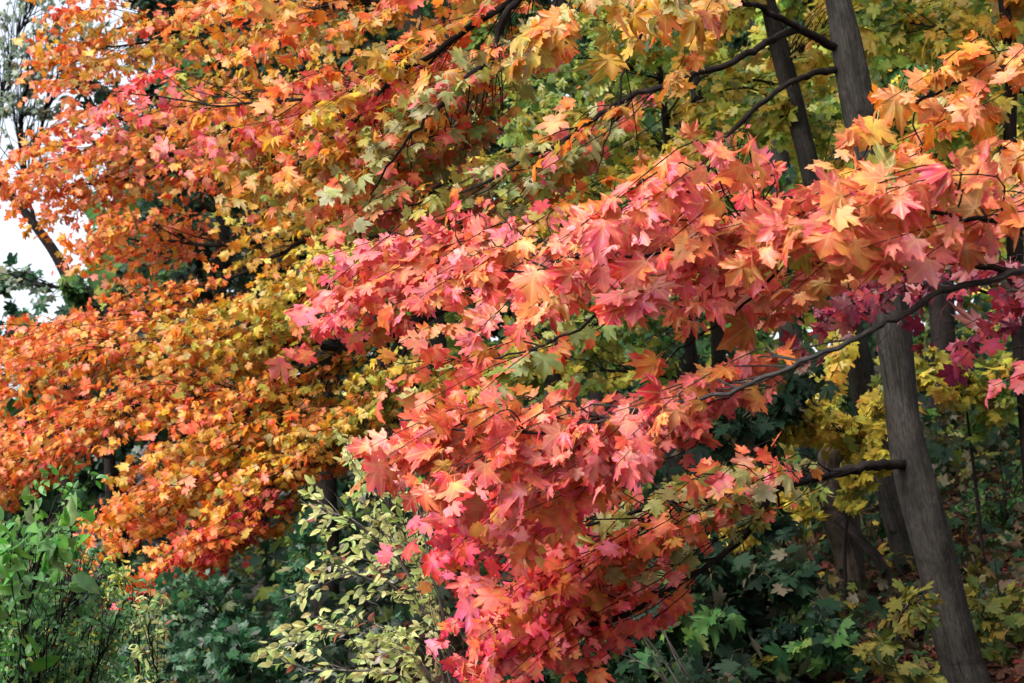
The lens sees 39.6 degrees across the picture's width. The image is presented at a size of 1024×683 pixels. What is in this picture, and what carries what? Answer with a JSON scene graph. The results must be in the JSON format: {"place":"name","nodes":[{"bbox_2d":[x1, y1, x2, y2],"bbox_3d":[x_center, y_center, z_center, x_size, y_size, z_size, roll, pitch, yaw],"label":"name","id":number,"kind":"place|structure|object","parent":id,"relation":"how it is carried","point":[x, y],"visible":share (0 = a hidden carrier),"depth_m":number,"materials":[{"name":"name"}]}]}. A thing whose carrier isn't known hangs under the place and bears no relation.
{"place":"outdoors","nodes":[
{"label":"outdoors","id":0,"kind":"place"},
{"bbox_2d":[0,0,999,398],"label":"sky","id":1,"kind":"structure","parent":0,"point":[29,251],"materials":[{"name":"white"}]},
{"bbox_2d":[4,336,1023,682],"bbox_3d":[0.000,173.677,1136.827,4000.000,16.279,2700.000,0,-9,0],"label":"ground","id":2,"kind":"structure","parent":0,"point":[866,560],"depth_m":12.22,"materials":[{"name":"green plant"}]},
{"bbox_2d":[0,252,82,579],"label":"broadleaf tree","id":3,"kind":"object","parent":2,"relation":"on","point":[11,308],"visible":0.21,"depth_m":24.31,"materials":[{"name":"green plant"}]},
{"bbox_2d":[0,463,136,682],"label":"shrub","id":4,"kind":"object","parent":2,"relation":"on","point":[19,649],"visible":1,"depth_m":5.38,"materials":[{"name":"green plant"}]},
{"bbox_2d":[46,353,99,638],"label":"tree","id":5,"kind":"object","parent":2,"relation":"on","point":[62,482],"visible":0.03,"depth_m":16.95,"materials":[{"name":"green plant"}]},
{"bbox_2d":[0,0,152,622],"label":"bare tree","id":6,"kind":"object","parent":2,"relation":"on","point":[45,112],"visible":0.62,"depth_m":18.93,"materials":[{"name":"grey plant"}]},
{"bbox_2d":[87,333,117,604],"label":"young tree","id":7,"kind":"object","parent":2,"relation":"on","point":[95,505],"visible":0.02,"depth_m":19.95,"materials":[{"name":"green plant"}]},
{"bbox_2d":[84,329,146,640],"bbox_3d":[-4.414,1.483,15.838,0.708,3.679,1.918,0,-9,0],"label":"tree","id":8,"kind":"object","parent":2,"relation":"on","point":[110,461],"visible":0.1,"depth_m":15.96,"materials":[{"name":"green plant"}]},
{"bbox_2d":[0,265,234,657],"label":"broadleaf tree","id":9,"kind":"object","parent":2,"relation":"on","point":[75,292],"visible":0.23,"depth_m":17.71,"materials":[{"name":"green plant"}]},
{"bbox_2d":[60,553,177,682],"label":"shrub","id":10,"kind":"object","parent":2,"relation":"on","point":[117,576],"visible":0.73,"depth_m":7.48,"materials":[{"name":"green plant"}]},
{"bbox_2d":[75,441,221,677],"bbox_3d":[-3.530,2.143,13.959,1.466,2.353,1.428,0,-9,0],"label":"shrub","id":11,"kind":"object","parent":2,"relation":"on","point":[135,451],"visible":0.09,"depth_m":13.87,"materials":[{"name":"green plant"}]},
{"bbox_2d":[61,0,373,577],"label":"broadleaf tree","id":12,"kind":"object","parent":2,"relation":"on","point":[209,204],"visible":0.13,"depth_m":17.29,"materials":[{"name":"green plant"}]},
{"bbox_2d":[133,119,408,567],"bbox_3d":[-4.268,-0.004,25.583,5.327,8.647,5.527,0,-9,0],"label":"broadleaf tree","id":13,"kind":"object","parent":2,"relation":"on","point":[340,485],"visible":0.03,"depth_m":25.21,"materials":[{"name":"green plant"}]},
{"bbox_2d":[103,506,467,682],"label":"shrub","id":14,"kind":"object","parent":2,"relation":"on","point":[230,632],"visible":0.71,"depth_m":8.95,"materials":[{"name":"green plant"}]},
{"bbox_2d":[0,0,643,619],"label":"maple tree","id":15,"kind":"object","parent":2,"relation":"on","point":[284,444],"visible":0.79,"depth_m":11.01,"materials":[{"name":"orange plant"}]},
{"bbox_2d":[154,4,530,615],"bbox_3d":[-1.823,-1.438,17.399,4.271,9.918,3.867,-3,-9,17],"label":"broadleaf tree","id":16,"kind":"object","parent":2,"relation":"on","point":[331,498],"visible":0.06,"depth_m":16.91,"materials":[{"name":"green plant"}]},
{"bbox_2d":[248,425,463,682],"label":"shrub","id":17,"kind":"object","parent":2,"relation":"on","point":[430,614],"visible":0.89,"depth_m":6.40,"materials":[{"name":"yellow plant"}]},
{"bbox_2d":[250,13,536,525],"bbox_3d":[-2.092,-1.287,23.932,5.516,9.297,5.276,-3,-9,18],"label":"broadleaf tree","id":18,"kind":"object","parent":2,"relation":"on","point":[495,147],"visible":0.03,"depth_m":24.38,"materials":[{"name":"green plant"}]},
{"bbox_2d":[301,0,593,502],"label":"broadleaf tree","id":19,"kind":"object","parent":2,"relation":"on","point":[440,338],"visible":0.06,"depth_m":18.18,"materials":[{"name":"green plant"}]},
{"bbox_2d":[0,280,1019,682],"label":"undergrowth","id":20,"kind":"object","parent":2,"relation":"on","point":[244,584],"visible":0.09,"depth_m":15.47,"materials":[{"name":"green plant"}]},
{"bbox_2d":[2,0,1023,620],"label":"woods","id":21,"kind":"object","parent":2,"relation":"on","point":[110,276],"visible":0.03,"depth_m":29.67,"materials":[{"name":"green plant"}]},
{"bbox_2d":[50,0,991,682],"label":"maple tree","id":22,"kind":"object","parent":2,"relation":"on","point":[564,598],"visible":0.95,"depth_m":7.11,"materials":[{"name":"orange plant"}]},
{"bbox_2d":[376,0,776,543],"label":"broadleaf tree","id":23,"kind":"object","parent":2,"relation":"on","point":[702,342],"visible":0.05,"depth_m":16.12,"materials":[{"name":"green plant"}]},
{"bbox_2d":[503,595,704,682],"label":"maple sapling","id":24,"kind":"object","parent":2,"relation":"on","point":[623,669],"visible":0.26,"depth_m":7.58,"materials":[{"name":"green plant"}]},
{"bbox_2d":[455,0,762,409],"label":"broadleaf tree","id":25,"kind":"object","parent":2,"relation":"on","point":[598,395],"visible":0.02,"depth_m":24.17,"materials":[{"name":"green plant"}]},
{"bbox_2d":[421,12,835,529],"bbox_3d":[0.872,0.040,11.088,3.165,5.381,1.814,0,-9,0],"label":"maple tree","id":26,"kind":"object","parent":2,"relation":"on","point":[603,347],"visible":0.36,"depth_m":11.17,"materials":[{"name":"green plant"}]},
{"bbox_2d":[264,30,1023,612],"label":"maple tree","id":27,"kind":"object","parent":2,"relation":"on","point":[552,474],"visible":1,"depth_m":4.46,"materials":[{"name":"red plant"}]},
{"bbox_2d":[610,605,692,682],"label":"bare shrub","id":28,"kind":"object","parent":2,"relation":"on","point":[664,678],"visible":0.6,"depth_m":7.00,"materials":[{"name":"brown plant"}]},
{"bbox_2d":[470,1,879,480],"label":"maple tree","id":29,"kind":"object","parent":2,"relation":"on","point":[829,106],"visible":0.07,"depth_m":13.01,"materials":[{"name":"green plant"}]},
{"bbox_2d":[370,395,1023,682],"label":"fallen leaves","id":30,"kind":"object","parent":2,"relation":"on","point":[998,670],"visible":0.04,"depth_m":10.00,"materials":[{"name":"brown plant"}]},
{"bbox_2d":[594,30,862,479],"bbox_3d":[1.829,-2.864,17.598,4.456,10.215,3.930,5,-10,-28],"label":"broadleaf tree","id":31,"kind":"object","parent":2,"relation":"on","point":[672,462],"depth_m":16.98,"materials":[{"name":"green plant"}]},
{"bbox_2d":[630,524,871,682],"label":"maple sapling","id":32,"kind":"object","parent":2,"relation":"on","point":[733,609],"visible":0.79,"depth_m":7.61,"materials":[{"name":"green plant"}]},
{"bbox_2d":[684,339,841,558],"bbox_3d":[1.407,0.939,8.414,1.007,1.895,1.042,3,-9,-16],"label":"maple sapling","id":33,"kind":"object","parent":2,"relation":"on","point":[747,429],"visible":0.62,"depth_m":8.31,"materials":[{"name":"green plant"}]},
{"bbox_2d":[700,461,831,561],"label":"maple sapling","id":34,"kind":"object","parent":2,"relation":"on","point":[803,515],"visible":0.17,"depth_m":9.65,"materials":[{"name":"green plant"}]},
{"bbox_2d":[587,0,1023,575],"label":"maple tree","id":35,"kind":"object","parent":2,"relation":"on","point":[853,360],"visible":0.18,"depth_m":10.37,"materials":[{"name":"yellow plant"}]},
{"bbox_2d":[606,406,1023,682],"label":"ground cover","id":36,"kind":"object","parent":2,"relation":"on","point":[874,536],"visible":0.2,"depth_m":9.81,"materials":[{"name":"green plant"}]},
{"bbox_2d":[688,0,947,471],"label":"tree trunk","id":37,"kind":"object","parent":2,"relation":"on","point":[788,9],"visible":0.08,"depth_m":16.55,"materials":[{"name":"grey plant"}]},
{"bbox_2d":[776,372,892,616],"bbox_3d":[1.977,1.012,8.643,0.811,1.626,1.092,0,-9,0],"label":"maple sapling","id":38,"kind":"object","parent":2,"relation":"on","point":[859,440],"visible":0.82,"depth_m":8.68,"materials":[{"name":"yellow plant"}]},
{"bbox_2d":[816,419,870,601],"bbox_3d":[2.281,1.247,9.649,0.252,1.884,0.536,-8,-12,41],"label":"broken snag","id":39,"kind":"object","parent":2,"relation":"on","point":[835,533],"visible":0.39,"depth_m":9.54,"materials":[{"name":"brown wood"}]},
{"bbox_2d":[724,0,996,405],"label":"broadleaf tree","id":40,"kind":"object","parent":2,"relation":"on","point":[737,42],"visible":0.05,"depth_m":23.07,"materials":[{"name":"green plant"}]},
{"bbox_2d":[834,514,901,597],"bbox_3d":[2.324,1.446,9.137,0.088,0.682,0.592,8,-12,-41],"label":"dead branch","id":41,"kind":"object","parent":2,"relation":"on","point":[858,537],"visible":0.64,"depth_m":9.16,"materials":[{"name":"brown wood"}]},
{"bbox_2d":[850,578,947,682],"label":"maple sapling","id":42,"kind":"object","parent":2,"relation":"on","point":[877,651],"visible":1,"depth_m":6.44,"materials":[{"name":"yellow plant"}]},
{"bbox_2d":[786,0,1023,436],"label":"tree trunk","id":43,"kind":"object","parent":2,"relation":"on","point":[945,324],"visible":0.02,"depth_m":15.73,"materials":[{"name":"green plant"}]},
{"bbox_2d":[896,626,926,651],"bbox_3d":[2.354,1.642,8.200,0.725,0.409,0.142,5,-10,-30],"label":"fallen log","id":44,"kind":"object","parent":2,"relation":"on","point":[917,633],"visible":0.06,"depth_m":8.10,"materials":[{"name":"brown wood"}]},
{"bbox_2d":[845,0,1023,488],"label":"maple tree","id":45,"kind":"object","parent":2,"relation":"on","point":[903,19],"visible":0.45,"depth_m":9.22,"materials":[{"name":"yellow plant"}]},
{"bbox_2d":[870,21,1023,96],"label":"broadleaf tree","id":46,"kind":"object","parent":2,"relation":"on","point":[895,71],"visible":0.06,"depth_m":15.18,"materials":[{"name":"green plant"}]},
{"bbox_2d":[914,346,1023,566],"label":"maple sapling","id":47,"kind":"object","parent":2,"relation":"on","point":[998,413],"visible":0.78,"depth_m":9.15,"materials":[{"name":"yellow plant"}]},
{"bbox_2d":[951,461,1023,546],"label":"maple sapling","id":48,"kind":"object","parent":2,"relation":"on","point":[1003,513],"visible":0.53,"depth_m":10.43,"materials":[{"name":"green plant"}]},
{"bbox_2d":[962,558,1023,666],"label":"maple sapling","id":49,"kind":"object","parent":2,"relation":"on","point":[1007,627],"visible":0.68,"depth_m":7.41,"materials":[{"name":"green plant"}]},
{"bbox_2d":[978,574,1023,611],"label":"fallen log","id":50,"kind":"object","parent":2,"relation":"on","point":[1009,580],"visible":0.09,"depth_m":8.92,"materials":[{"name":"brown wood"}]}
]}

